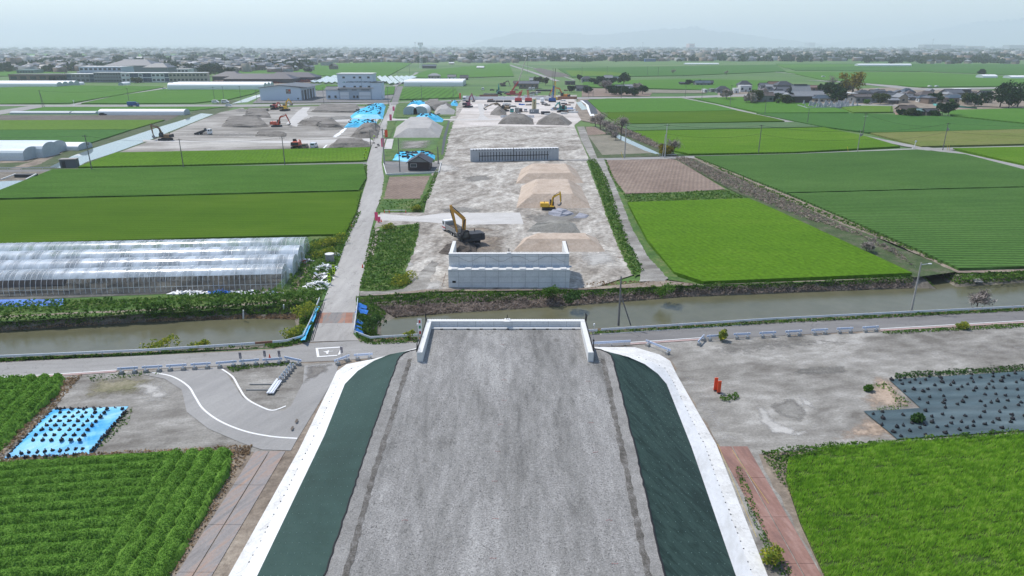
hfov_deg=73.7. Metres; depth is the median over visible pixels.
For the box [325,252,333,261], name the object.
concrete tank
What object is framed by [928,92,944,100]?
garden tree
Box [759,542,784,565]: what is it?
rape bush
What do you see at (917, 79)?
field
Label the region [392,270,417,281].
rape bush
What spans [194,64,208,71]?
garden tree
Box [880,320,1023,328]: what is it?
road marking
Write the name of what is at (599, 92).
tilled plot
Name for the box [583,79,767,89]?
field
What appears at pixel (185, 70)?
school block
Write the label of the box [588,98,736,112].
wheat field
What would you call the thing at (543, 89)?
material stack
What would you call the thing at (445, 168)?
gravel patch
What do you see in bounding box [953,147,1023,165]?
wheat field
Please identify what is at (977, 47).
block
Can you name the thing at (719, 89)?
house
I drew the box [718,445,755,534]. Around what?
ground rope
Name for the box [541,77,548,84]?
garden tree
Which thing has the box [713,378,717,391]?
marker post
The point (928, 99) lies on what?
outbuilding
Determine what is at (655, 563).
stone shoulder
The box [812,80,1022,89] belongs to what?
road
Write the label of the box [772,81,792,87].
house
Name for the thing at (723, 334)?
rape bush
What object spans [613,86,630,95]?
garden tree
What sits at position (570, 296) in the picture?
weed clump
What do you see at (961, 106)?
green netting
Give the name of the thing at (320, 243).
rape bush
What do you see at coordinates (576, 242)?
soil heap
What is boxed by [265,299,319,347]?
bank weeds
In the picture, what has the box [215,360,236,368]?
barrier unit
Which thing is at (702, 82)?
house
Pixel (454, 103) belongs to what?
blue tarp heap
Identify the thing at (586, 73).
field
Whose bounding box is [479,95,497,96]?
site hoarding
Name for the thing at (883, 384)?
weeds
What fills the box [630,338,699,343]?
road marking
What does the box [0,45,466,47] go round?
hills
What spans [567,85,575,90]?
garden tree
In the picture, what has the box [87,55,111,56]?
block
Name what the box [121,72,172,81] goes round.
school block
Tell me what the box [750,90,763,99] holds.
garden tree
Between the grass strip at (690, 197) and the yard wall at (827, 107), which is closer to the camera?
the grass strip at (690, 197)
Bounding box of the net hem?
[323,348,665,575]
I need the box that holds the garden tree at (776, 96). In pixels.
[773,93,780,100]
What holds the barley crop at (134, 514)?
on the ground at (225, 566)
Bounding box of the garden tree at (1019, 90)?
[1002,80,1023,106]
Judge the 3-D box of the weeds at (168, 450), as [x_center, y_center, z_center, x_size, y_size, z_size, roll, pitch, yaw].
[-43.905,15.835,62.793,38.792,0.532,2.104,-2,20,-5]
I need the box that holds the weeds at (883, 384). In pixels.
[872,381,910,409]
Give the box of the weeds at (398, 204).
[379,199,417,212]
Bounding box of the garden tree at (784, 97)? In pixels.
[779,94,790,102]
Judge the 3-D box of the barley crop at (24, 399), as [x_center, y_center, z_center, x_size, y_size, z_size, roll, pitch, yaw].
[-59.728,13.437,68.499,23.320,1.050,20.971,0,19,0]
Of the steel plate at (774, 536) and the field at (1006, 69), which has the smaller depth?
the steel plate at (774, 536)
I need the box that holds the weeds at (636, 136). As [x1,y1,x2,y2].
[605,120,661,148]
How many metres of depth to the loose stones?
54.65 m
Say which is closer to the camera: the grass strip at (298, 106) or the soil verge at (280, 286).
the soil verge at (280, 286)
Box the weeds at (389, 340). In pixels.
[359,336,417,344]
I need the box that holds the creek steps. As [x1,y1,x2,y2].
[967,274,983,282]
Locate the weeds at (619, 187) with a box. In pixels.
[605,159,626,198]
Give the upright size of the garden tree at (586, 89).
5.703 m
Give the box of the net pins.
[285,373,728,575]
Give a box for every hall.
[7,74,66,80]
[16,70,43,72]
[47,76,66,80]
[211,71,238,80]
[223,73,299,82]
[276,72,321,79]
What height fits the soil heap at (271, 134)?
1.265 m
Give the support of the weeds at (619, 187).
on the soil verge at (654, 257)
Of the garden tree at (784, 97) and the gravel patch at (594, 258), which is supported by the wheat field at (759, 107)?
the garden tree at (784, 97)
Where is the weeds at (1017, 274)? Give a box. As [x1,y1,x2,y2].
[959,270,1023,279]
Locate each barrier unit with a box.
[117,366,137,374]
[141,365,162,372]
[166,363,186,371]
[190,362,210,369]
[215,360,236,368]
[239,358,258,366]
[262,357,281,364]
[284,356,301,365]
[334,354,349,365]
[354,353,372,360]
[645,340,670,354]
[697,335,705,345]
[707,334,724,341]
[734,332,750,339]
[759,331,775,337]
[785,330,801,336]
[811,328,827,334]
[836,327,853,333]
[862,325,878,332]
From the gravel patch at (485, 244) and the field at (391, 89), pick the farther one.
the field at (391, 89)
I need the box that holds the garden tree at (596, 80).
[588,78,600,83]
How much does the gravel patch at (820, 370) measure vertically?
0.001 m
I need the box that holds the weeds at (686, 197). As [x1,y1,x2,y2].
[626,190,744,201]
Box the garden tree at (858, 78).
[838,71,866,92]
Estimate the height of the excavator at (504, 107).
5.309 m
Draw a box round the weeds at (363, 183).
[356,165,367,207]
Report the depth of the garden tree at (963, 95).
448.44 m
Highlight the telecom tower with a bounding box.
[418,42,422,67]
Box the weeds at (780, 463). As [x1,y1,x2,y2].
[764,454,800,494]
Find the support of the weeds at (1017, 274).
on the track at (916, 252)
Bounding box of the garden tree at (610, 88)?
[606,85,616,93]
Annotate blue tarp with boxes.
[5,406,127,457]
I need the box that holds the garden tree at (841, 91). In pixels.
[828,86,847,99]
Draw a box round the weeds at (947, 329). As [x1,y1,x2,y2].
[881,323,1023,333]
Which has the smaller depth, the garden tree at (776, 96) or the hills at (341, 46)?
the garden tree at (776, 96)
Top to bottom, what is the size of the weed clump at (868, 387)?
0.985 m
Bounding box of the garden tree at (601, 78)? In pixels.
[596,76,606,80]
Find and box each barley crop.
[0,372,65,452]
[0,446,232,575]
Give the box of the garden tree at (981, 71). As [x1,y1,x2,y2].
[977,69,986,73]
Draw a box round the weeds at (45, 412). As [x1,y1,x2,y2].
[1,374,81,454]
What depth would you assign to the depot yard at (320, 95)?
480.15 m
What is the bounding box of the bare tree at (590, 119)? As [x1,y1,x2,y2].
[588,116,595,126]
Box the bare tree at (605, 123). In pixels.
[600,119,612,133]
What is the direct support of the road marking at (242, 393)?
on the road at (217, 394)
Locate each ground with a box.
[0,48,1023,361]
[3,310,1023,575]
[718,87,1023,112]
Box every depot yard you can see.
[216,80,310,84]
[253,85,396,102]
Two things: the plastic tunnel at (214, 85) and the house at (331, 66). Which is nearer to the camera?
the plastic tunnel at (214, 85)
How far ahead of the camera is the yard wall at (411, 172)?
204.49 m
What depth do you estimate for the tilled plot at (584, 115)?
387.78 m
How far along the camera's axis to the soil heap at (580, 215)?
152.71 m
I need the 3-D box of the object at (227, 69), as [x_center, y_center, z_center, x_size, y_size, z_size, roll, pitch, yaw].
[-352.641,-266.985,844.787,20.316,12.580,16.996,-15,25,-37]
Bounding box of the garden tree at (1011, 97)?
[995,89,1023,107]
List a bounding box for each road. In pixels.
[0,100,461,114]
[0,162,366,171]
[0,341,416,376]
[70,88,161,104]
[144,363,337,449]
[310,104,395,341]
[360,261,438,294]
[391,86,402,104]
[393,72,418,85]
[510,65,558,80]
[572,146,1023,160]
[577,94,746,98]
[590,310,1023,346]
[684,98,1023,168]
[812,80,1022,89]
[822,103,897,106]
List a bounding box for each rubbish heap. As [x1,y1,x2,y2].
[167,289,209,294]
[208,288,229,293]
[229,290,256,294]
[302,279,330,289]
[309,272,334,279]
[313,263,338,270]
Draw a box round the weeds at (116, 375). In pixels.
[89,371,156,381]
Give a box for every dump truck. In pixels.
[127,102,139,106]
[194,128,211,134]
[442,219,461,236]
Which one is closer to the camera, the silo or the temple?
the silo
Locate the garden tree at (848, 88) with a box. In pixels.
[840,80,855,91]
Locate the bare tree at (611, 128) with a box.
[604,123,618,136]
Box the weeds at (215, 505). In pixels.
[169,447,250,572]
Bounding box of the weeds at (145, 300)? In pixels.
[0,286,316,312]
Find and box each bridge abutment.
[416,313,594,361]
[448,241,571,286]
[470,147,558,161]
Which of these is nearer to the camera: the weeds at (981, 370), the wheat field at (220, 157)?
the weeds at (981, 370)
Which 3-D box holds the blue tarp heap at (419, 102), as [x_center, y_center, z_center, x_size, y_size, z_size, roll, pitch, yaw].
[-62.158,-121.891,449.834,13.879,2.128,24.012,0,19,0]
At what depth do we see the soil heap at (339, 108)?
409.38 m
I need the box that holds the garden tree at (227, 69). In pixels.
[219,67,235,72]
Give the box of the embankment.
[347,329,650,575]
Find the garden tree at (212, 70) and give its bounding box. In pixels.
[201,64,224,74]
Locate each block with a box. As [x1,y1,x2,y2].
[14,44,29,45]
[66,73,94,81]
[79,66,133,72]
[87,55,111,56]
[92,72,124,81]
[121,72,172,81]
[168,72,209,81]
[177,69,193,71]
[644,58,655,61]
[686,43,694,48]
[804,42,815,47]
[918,44,951,48]
[951,45,965,48]
[965,46,984,48]
[1002,45,1023,48]
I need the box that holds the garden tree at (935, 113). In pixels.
[929,110,941,115]
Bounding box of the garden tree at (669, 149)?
[658,143,673,154]
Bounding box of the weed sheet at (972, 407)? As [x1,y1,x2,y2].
[864,371,1023,438]
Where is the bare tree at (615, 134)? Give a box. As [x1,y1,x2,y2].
[612,131,618,137]
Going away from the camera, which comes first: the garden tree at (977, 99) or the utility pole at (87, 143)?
the utility pole at (87, 143)
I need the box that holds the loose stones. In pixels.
[334,329,661,575]
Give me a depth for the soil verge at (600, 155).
244.78 m
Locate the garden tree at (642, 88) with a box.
[637,85,648,93]
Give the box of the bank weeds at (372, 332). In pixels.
[355,296,386,339]
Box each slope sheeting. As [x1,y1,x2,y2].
[229,348,415,575]
[595,347,767,575]
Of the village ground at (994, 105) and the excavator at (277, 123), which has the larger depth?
the village ground at (994, 105)
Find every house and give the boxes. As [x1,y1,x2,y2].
[255,64,264,69]
[320,61,333,65]
[329,64,337,68]
[406,152,433,169]
[422,64,436,67]
[428,73,440,78]
[447,74,456,78]
[460,75,468,79]
[518,81,538,88]
[565,81,574,84]
[575,85,587,90]
[581,76,589,81]
[693,80,710,84]
[715,86,729,92]
[732,88,738,92]
[736,80,751,87]
[738,85,751,91]
[757,83,767,89]
[757,92,774,101]
[764,84,773,89]
[767,90,784,98]
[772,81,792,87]
[775,86,789,91]
[810,85,821,89]
[811,90,826,95]
[812,95,836,101]
[828,57,841,60]
[847,94,879,102]
[854,90,872,93]
[868,89,885,92]
[871,57,884,60]
[883,98,899,103]
[894,105,908,114]
[908,96,916,99]
[914,91,933,95]
[921,108,939,115]
[926,59,934,63]
[936,96,952,101]
[940,89,964,94]
[944,95,960,101]
[951,88,970,93]
[977,90,994,95]
[1011,60,1019,63]
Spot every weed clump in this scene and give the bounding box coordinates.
[359,312,386,330]
[541,284,558,297]
[562,290,581,303]
[654,282,675,297]
[863,384,873,391]
[909,412,926,422]
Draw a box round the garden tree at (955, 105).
[944,102,959,113]
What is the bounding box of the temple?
[787,84,816,102]
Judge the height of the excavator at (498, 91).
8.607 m
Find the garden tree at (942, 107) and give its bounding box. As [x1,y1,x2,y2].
[936,102,952,114]
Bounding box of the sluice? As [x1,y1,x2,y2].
[1,174,37,179]
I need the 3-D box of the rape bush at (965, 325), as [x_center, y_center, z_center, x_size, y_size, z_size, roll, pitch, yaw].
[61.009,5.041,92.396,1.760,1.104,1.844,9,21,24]
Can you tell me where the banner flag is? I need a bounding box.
[417,318,421,337]
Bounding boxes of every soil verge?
[0,100,239,168]
[0,171,45,180]
[0,208,358,321]
[359,224,419,290]
[371,104,389,139]
[378,175,432,211]
[380,277,896,294]
[383,121,396,137]
[383,149,440,160]
[396,101,455,116]
[435,121,453,160]
[584,126,676,157]
[605,161,702,284]
[675,158,954,276]
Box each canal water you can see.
[0,319,295,354]
[50,113,212,167]
[232,94,259,103]
[381,275,1023,337]
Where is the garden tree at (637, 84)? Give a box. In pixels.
[633,82,641,86]
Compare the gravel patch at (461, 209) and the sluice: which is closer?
the gravel patch at (461, 209)
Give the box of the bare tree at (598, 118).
[593,111,609,128]
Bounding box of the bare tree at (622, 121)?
[611,115,631,134]
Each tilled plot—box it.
[0,115,178,119]
[0,158,35,162]
[383,176,429,198]
[535,68,568,76]
[575,99,602,123]
[582,88,651,96]
[586,126,605,134]
[589,135,650,154]
[607,159,723,192]
[645,89,705,92]
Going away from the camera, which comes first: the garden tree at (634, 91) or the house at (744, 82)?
the garden tree at (634, 91)
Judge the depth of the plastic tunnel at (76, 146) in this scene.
252.20 m
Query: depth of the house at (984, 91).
491.42 m
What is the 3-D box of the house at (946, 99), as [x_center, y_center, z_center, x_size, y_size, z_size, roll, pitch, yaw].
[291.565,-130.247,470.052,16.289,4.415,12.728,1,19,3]
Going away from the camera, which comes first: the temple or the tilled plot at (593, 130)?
the tilled plot at (593, 130)
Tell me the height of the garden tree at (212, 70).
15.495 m
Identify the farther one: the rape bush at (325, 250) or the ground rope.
the rape bush at (325, 250)
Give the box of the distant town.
[0,47,1023,72]
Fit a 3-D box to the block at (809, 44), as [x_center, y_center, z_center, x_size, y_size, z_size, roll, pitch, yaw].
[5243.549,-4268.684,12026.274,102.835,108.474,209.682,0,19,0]
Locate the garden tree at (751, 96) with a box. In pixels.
[743,92,757,102]
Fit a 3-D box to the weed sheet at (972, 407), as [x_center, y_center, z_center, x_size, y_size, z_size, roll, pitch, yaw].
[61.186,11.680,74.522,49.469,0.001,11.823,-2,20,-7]
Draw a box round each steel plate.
[176,572,193,575]
[178,525,222,571]
[194,572,213,575]
[196,525,241,571]
[208,485,247,524]
[225,485,264,524]
[234,451,268,484]
[250,451,284,484]
[718,446,748,477]
[733,446,764,477]
[735,478,770,516]
[750,478,787,516]
[756,517,796,563]
[772,517,813,563]
[782,564,802,575]
[798,564,821,575]
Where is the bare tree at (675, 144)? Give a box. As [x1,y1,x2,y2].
[666,137,681,153]
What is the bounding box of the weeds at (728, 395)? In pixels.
[720,392,738,400]
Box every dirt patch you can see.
[86,377,145,395]
[844,420,889,438]
[867,378,907,406]
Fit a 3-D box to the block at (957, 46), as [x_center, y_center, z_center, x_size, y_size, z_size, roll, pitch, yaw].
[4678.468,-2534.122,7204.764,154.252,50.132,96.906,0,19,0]
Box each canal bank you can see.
[0,304,315,357]
[359,235,1023,340]
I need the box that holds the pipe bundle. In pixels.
[311,302,324,340]
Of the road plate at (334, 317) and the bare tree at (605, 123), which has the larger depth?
the bare tree at (605, 123)
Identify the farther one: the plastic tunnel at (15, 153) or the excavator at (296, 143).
the excavator at (296, 143)
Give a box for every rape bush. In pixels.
[138,334,181,351]
[187,338,210,350]
[279,324,307,338]
[290,300,319,318]
[305,236,333,248]
[310,246,337,257]
[320,232,350,245]
[380,222,394,229]
[389,277,411,286]
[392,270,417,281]
[403,329,415,336]
[410,204,420,210]
[719,328,727,340]
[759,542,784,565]
[954,321,969,328]
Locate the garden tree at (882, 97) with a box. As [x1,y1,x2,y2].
[871,93,890,102]
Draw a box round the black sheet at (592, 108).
[583,100,597,113]
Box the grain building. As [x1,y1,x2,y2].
[324,73,384,98]
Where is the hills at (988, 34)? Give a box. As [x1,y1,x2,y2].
[826,18,1023,47]
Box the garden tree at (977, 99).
[965,92,987,105]
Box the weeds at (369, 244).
[363,225,374,264]
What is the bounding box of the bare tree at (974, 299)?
[967,289,997,306]
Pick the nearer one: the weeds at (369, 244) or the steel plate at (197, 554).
the steel plate at (197, 554)
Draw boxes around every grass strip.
[27,106,227,110]
[243,104,384,108]
[624,190,745,202]
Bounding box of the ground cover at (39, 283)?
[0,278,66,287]
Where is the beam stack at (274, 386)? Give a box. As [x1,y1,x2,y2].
[266,378,281,393]
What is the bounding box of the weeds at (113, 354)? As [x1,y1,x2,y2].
[0,339,306,361]
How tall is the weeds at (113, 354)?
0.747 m
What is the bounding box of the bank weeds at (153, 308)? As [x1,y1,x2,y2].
[0,290,327,326]
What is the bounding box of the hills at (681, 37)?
[465,26,838,47]
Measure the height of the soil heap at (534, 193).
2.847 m
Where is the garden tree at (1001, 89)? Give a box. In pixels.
[982,82,1023,106]
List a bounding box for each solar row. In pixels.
[317,76,328,82]
[323,75,336,82]
[383,76,392,83]
[388,76,398,83]
[394,76,403,83]
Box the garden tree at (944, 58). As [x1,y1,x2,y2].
[937,56,950,61]
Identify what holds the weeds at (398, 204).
on the soil verge at (384, 189)
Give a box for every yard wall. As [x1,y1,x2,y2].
[383,163,440,174]
[799,105,860,107]
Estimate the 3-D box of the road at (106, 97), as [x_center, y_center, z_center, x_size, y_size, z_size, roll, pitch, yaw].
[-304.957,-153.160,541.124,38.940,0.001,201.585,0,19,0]
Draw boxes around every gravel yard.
[0,362,340,461]
[624,325,1023,575]
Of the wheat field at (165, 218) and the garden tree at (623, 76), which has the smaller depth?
the wheat field at (165, 218)
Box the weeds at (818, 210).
[703,161,941,263]
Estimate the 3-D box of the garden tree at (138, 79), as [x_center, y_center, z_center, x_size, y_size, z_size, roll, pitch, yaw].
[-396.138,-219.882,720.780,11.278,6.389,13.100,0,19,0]
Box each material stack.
[487,100,511,101]
[535,89,551,90]
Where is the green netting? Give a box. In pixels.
[933,104,976,108]
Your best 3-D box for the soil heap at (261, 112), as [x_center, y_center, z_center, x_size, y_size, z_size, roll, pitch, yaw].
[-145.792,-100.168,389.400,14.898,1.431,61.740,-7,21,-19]
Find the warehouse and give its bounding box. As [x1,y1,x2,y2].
[259,82,320,99]
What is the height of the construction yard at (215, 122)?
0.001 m
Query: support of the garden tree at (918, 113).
on the wheat field at (852, 122)
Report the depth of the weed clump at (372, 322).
91.53 m
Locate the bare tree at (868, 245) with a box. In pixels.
[860,241,875,250]
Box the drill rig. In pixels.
[551,81,557,99]
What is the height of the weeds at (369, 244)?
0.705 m
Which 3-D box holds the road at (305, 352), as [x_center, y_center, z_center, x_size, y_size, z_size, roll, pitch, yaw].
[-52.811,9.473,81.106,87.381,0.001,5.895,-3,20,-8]
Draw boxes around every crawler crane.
[515,90,522,101]
[525,90,531,101]
[548,68,555,101]
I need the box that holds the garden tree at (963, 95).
[961,92,976,103]
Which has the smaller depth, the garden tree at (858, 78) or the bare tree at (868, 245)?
the bare tree at (868, 245)
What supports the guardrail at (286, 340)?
on the canal bank at (108, 319)
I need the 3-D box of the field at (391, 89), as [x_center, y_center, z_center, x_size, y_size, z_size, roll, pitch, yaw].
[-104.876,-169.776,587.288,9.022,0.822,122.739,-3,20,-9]
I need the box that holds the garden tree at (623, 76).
[616,72,630,84]
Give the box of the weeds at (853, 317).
[593,306,1023,332]
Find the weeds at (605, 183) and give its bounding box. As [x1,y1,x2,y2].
[588,158,643,274]
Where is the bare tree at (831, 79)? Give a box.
[827,75,837,83]
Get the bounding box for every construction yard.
[121,106,381,151]
[360,95,632,295]
[452,99,580,127]
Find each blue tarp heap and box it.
[344,119,376,127]
[351,103,385,118]
[393,151,434,161]
[407,100,424,105]
[416,114,443,121]
[451,100,457,105]
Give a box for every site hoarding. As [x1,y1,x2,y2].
[467,97,550,99]
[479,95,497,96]
[500,115,533,117]
[558,96,576,98]
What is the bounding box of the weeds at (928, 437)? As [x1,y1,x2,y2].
[762,427,1023,460]
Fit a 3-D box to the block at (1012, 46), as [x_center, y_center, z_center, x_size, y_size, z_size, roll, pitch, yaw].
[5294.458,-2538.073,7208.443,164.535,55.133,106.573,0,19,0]
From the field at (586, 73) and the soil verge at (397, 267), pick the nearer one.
the soil verge at (397, 267)
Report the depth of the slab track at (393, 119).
356.73 m
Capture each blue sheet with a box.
[0,299,63,306]
[299,325,310,340]
[355,307,367,313]
[357,303,366,308]
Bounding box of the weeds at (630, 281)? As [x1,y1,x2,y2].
[583,280,692,289]
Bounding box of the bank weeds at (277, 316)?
[0,313,298,330]
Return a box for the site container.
[529,109,538,113]
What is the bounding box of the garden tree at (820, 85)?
[816,82,831,93]
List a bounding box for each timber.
[246,389,278,390]
[249,383,281,384]
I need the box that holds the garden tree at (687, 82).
[685,80,692,84]
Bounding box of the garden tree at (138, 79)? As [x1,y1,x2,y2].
[130,77,142,82]
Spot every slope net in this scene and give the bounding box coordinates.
[257,350,409,575]
[607,351,735,575]
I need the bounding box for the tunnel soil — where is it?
[0,250,284,299]
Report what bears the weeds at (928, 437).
on the gravel yard at (766, 377)
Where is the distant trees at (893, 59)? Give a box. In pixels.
[0,45,1023,71]
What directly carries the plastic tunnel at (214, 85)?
on the ground at (474, 86)
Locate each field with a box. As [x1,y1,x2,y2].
[0,71,64,76]
[0,85,163,104]
[0,120,164,129]
[0,129,130,142]
[0,164,365,199]
[0,191,360,244]
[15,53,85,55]
[78,147,369,167]
[81,89,259,103]
[209,70,303,73]
[299,62,411,76]
[315,84,337,90]
[385,86,394,94]
[399,87,458,99]
[413,63,513,78]
[558,65,784,77]
[565,70,631,75]
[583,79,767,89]
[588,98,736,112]
[602,111,784,123]
[624,122,819,131]
[627,198,911,284]
[633,127,899,155]
[694,97,848,112]
[694,149,1023,194]
[756,113,1023,133]
[777,64,854,67]
[777,64,1023,74]
[786,436,1023,575]
[787,72,1023,87]
[789,187,1023,270]
[841,106,892,112]
[870,129,1023,147]
[949,108,1023,123]
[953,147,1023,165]
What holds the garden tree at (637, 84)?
on the ground at (474, 86)
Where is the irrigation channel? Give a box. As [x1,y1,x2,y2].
[441,121,449,154]
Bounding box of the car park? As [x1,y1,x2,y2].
[384,161,440,173]
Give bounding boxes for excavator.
[150,124,173,140]
[269,114,290,126]
[270,102,280,109]
[279,98,292,110]
[290,139,301,148]
[450,205,484,246]
[462,93,474,107]
[483,102,510,110]
[496,83,501,94]
[540,191,561,209]
[549,87,569,96]
[553,101,566,111]
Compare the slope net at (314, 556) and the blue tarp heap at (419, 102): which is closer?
the slope net at (314, 556)
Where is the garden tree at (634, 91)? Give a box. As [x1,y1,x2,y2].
[627,87,638,95]
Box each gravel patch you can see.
[138,383,168,399]
[401,140,427,148]
[427,281,441,288]
[440,165,457,171]
[445,207,478,211]
[456,236,502,251]
[462,175,491,180]
[469,227,492,231]
[527,211,581,221]
[581,252,613,264]
[725,340,829,351]
[757,407,793,434]
[772,399,804,418]
[798,366,842,373]
[800,397,811,406]
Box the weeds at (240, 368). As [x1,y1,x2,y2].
[227,361,295,371]
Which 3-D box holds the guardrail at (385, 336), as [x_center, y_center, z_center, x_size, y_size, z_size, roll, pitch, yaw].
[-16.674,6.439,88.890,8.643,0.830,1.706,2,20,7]
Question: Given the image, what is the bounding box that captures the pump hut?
[58,158,79,167]
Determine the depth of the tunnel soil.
109.50 m
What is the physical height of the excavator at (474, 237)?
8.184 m
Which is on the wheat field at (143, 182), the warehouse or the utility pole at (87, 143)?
the utility pole at (87, 143)
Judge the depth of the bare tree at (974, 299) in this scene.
99.43 m
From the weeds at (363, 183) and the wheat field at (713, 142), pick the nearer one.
the weeds at (363, 183)
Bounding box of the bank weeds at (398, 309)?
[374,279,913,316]
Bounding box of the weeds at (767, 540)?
[735,466,791,575]
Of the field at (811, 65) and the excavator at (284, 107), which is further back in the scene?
the field at (811, 65)
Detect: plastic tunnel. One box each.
[0,81,79,86]
[0,140,66,151]
[0,142,59,157]
[0,146,36,160]
[0,237,309,263]
[0,245,304,274]
[0,254,299,282]
[0,264,289,295]
[9,111,71,113]
[65,142,92,149]
[71,111,97,113]
[98,109,189,114]
[118,82,130,84]
[167,82,273,88]
[403,104,418,114]
[404,79,465,85]
[413,104,430,114]
[684,63,718,63]
[854,64,911,65]
[976,74,997,77]
[1003,75,1023,77]
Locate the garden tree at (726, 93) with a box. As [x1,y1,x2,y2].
[720,88,732,98]
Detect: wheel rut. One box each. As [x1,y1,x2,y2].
[342,359,411,575]
[601,359,651,575]
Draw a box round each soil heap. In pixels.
[221,116,268,127]
[243,108,270,117]
[255,131,286,136]
[297,116,343,128]
[311,104,358,112]
[328,138,369,147]
[350,122,380,137]
[393,117,442,137]
[425,99,451,110]
[434,104,454,113]
[439,240,476,254]
[490,106,505,115]
[498,112,533,124]
[514,233,604,251]
[516,163,583,183]
[517,179,590,207]
[527,220,579,232]
[536,112,571,125]
[548,208,573,216]
[574,213,588,217]
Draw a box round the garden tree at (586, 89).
[583,86,592,92]
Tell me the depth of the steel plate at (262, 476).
61.70 m
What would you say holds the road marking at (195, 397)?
on the road at (217, 394)
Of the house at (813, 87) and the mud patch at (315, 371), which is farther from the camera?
the house at (813, 87)
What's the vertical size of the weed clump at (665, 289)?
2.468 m
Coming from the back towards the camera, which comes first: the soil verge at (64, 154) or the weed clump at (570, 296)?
the soil verge at (64, 154)
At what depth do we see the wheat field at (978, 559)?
55.06 m
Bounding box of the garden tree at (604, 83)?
[598,79,611,89]
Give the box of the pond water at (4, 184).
[0,180,23,189]
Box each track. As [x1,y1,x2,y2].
[0,297,316,316]
[10,151,63,168]
[143,138,372,143]
[286,107,309,126]
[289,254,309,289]
[335,119,381,121]
[378,213,523,224]
[384,139,393,148]
[387,118,500,120]
[478,103,487,118]
[577,127,667,280]
[693,158,1023,272]
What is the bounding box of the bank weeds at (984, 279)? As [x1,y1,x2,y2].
[879,238,1023,285]
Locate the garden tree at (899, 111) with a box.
[896,109,905,114]
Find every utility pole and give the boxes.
[84,135,91,168]
[382,128,384,163]
[398,139,399,171]
[617,276,630,325]
[624,124,628,157]
[662,124,669,157]
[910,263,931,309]
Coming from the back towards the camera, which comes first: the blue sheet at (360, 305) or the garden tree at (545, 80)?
the garden tree at (545, 80)
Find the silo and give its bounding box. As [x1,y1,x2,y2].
[532,98,535,108]
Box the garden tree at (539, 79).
[533,76,542,82]
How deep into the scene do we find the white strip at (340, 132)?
302.77 m
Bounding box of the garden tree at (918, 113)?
[913,110,922,115]
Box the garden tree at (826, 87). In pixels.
[821,82,843,93]
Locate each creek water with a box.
[576,101,586,109]
[612,134,658,153]
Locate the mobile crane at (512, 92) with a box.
[506,55,527,95]
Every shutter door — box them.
[340,92,348,98]
[359,92,370,98]
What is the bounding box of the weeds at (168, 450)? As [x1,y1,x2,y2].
[0,444,252,461]
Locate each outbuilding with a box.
[892,93,907,102]
[904,90,914,95]
[915,95,926,101]
[920,95,936,103]
[942,91,952,95]
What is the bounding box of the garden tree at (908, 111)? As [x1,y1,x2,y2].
[903,107,916,115]
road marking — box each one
[36,370,111,375]
[37,370,116,376]
[152,372,296,438]
[221,369,285,410]
[605,325,735,333]
[630,337,700,342]
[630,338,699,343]
[879,321,1023,330]
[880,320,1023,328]
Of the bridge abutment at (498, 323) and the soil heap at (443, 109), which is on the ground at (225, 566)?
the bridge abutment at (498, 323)
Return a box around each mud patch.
[188,133,255,135]
[307,365,327,378]
[319,126,343,129]
[332,116,349,119]
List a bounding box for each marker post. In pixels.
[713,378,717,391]
[717,381,721,393]
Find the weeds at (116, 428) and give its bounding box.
[98,409,131,446]
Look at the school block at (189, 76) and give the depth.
734.84 m
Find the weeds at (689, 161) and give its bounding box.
[676,156,912,264]
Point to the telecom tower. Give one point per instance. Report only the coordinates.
(420, 54)
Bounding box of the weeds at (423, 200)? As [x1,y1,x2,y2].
[418,169,437,211]
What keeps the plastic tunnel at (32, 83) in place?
on the ground at (474, 86)
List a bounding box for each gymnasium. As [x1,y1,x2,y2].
[104,59,158,71]
[142,63,176,71]
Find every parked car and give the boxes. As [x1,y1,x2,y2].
[302,143,308,148]
[310,142,317,147]
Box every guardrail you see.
[0,167,54,168]
[0,342,254,358]
[255,341,271,345]
[272,335,302,343]
[303,297,319,335]
[354,298,357,329]
[354,330,417,338]
[594,340,630,345]
[601,305,1023,331]
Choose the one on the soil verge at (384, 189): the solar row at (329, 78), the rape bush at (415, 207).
the rape bush at (415, 207)
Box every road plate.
[315,313,322,322]
[322,312,354,322]
[345,313,352,322]
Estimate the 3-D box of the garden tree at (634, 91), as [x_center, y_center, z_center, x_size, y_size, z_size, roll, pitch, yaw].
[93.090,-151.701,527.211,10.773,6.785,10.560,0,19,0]
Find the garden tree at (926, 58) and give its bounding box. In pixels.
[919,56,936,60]
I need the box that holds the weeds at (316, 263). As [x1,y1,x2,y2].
[291,211,360,294]
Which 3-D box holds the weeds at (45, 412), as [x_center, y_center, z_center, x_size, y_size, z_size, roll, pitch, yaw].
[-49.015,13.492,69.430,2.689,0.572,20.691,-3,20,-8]
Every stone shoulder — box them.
[325,359,407,575]
[605,359,663,575]
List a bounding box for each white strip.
[333,128,346,136]
[580,100,594,115]
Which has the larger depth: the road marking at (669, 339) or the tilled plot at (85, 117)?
the tilled plot at (85, 117)
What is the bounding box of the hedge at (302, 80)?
[213,79,313,82]
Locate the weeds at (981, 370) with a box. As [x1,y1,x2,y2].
[895,364,1023,378]
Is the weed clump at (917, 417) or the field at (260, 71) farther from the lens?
the field at (260, 71)

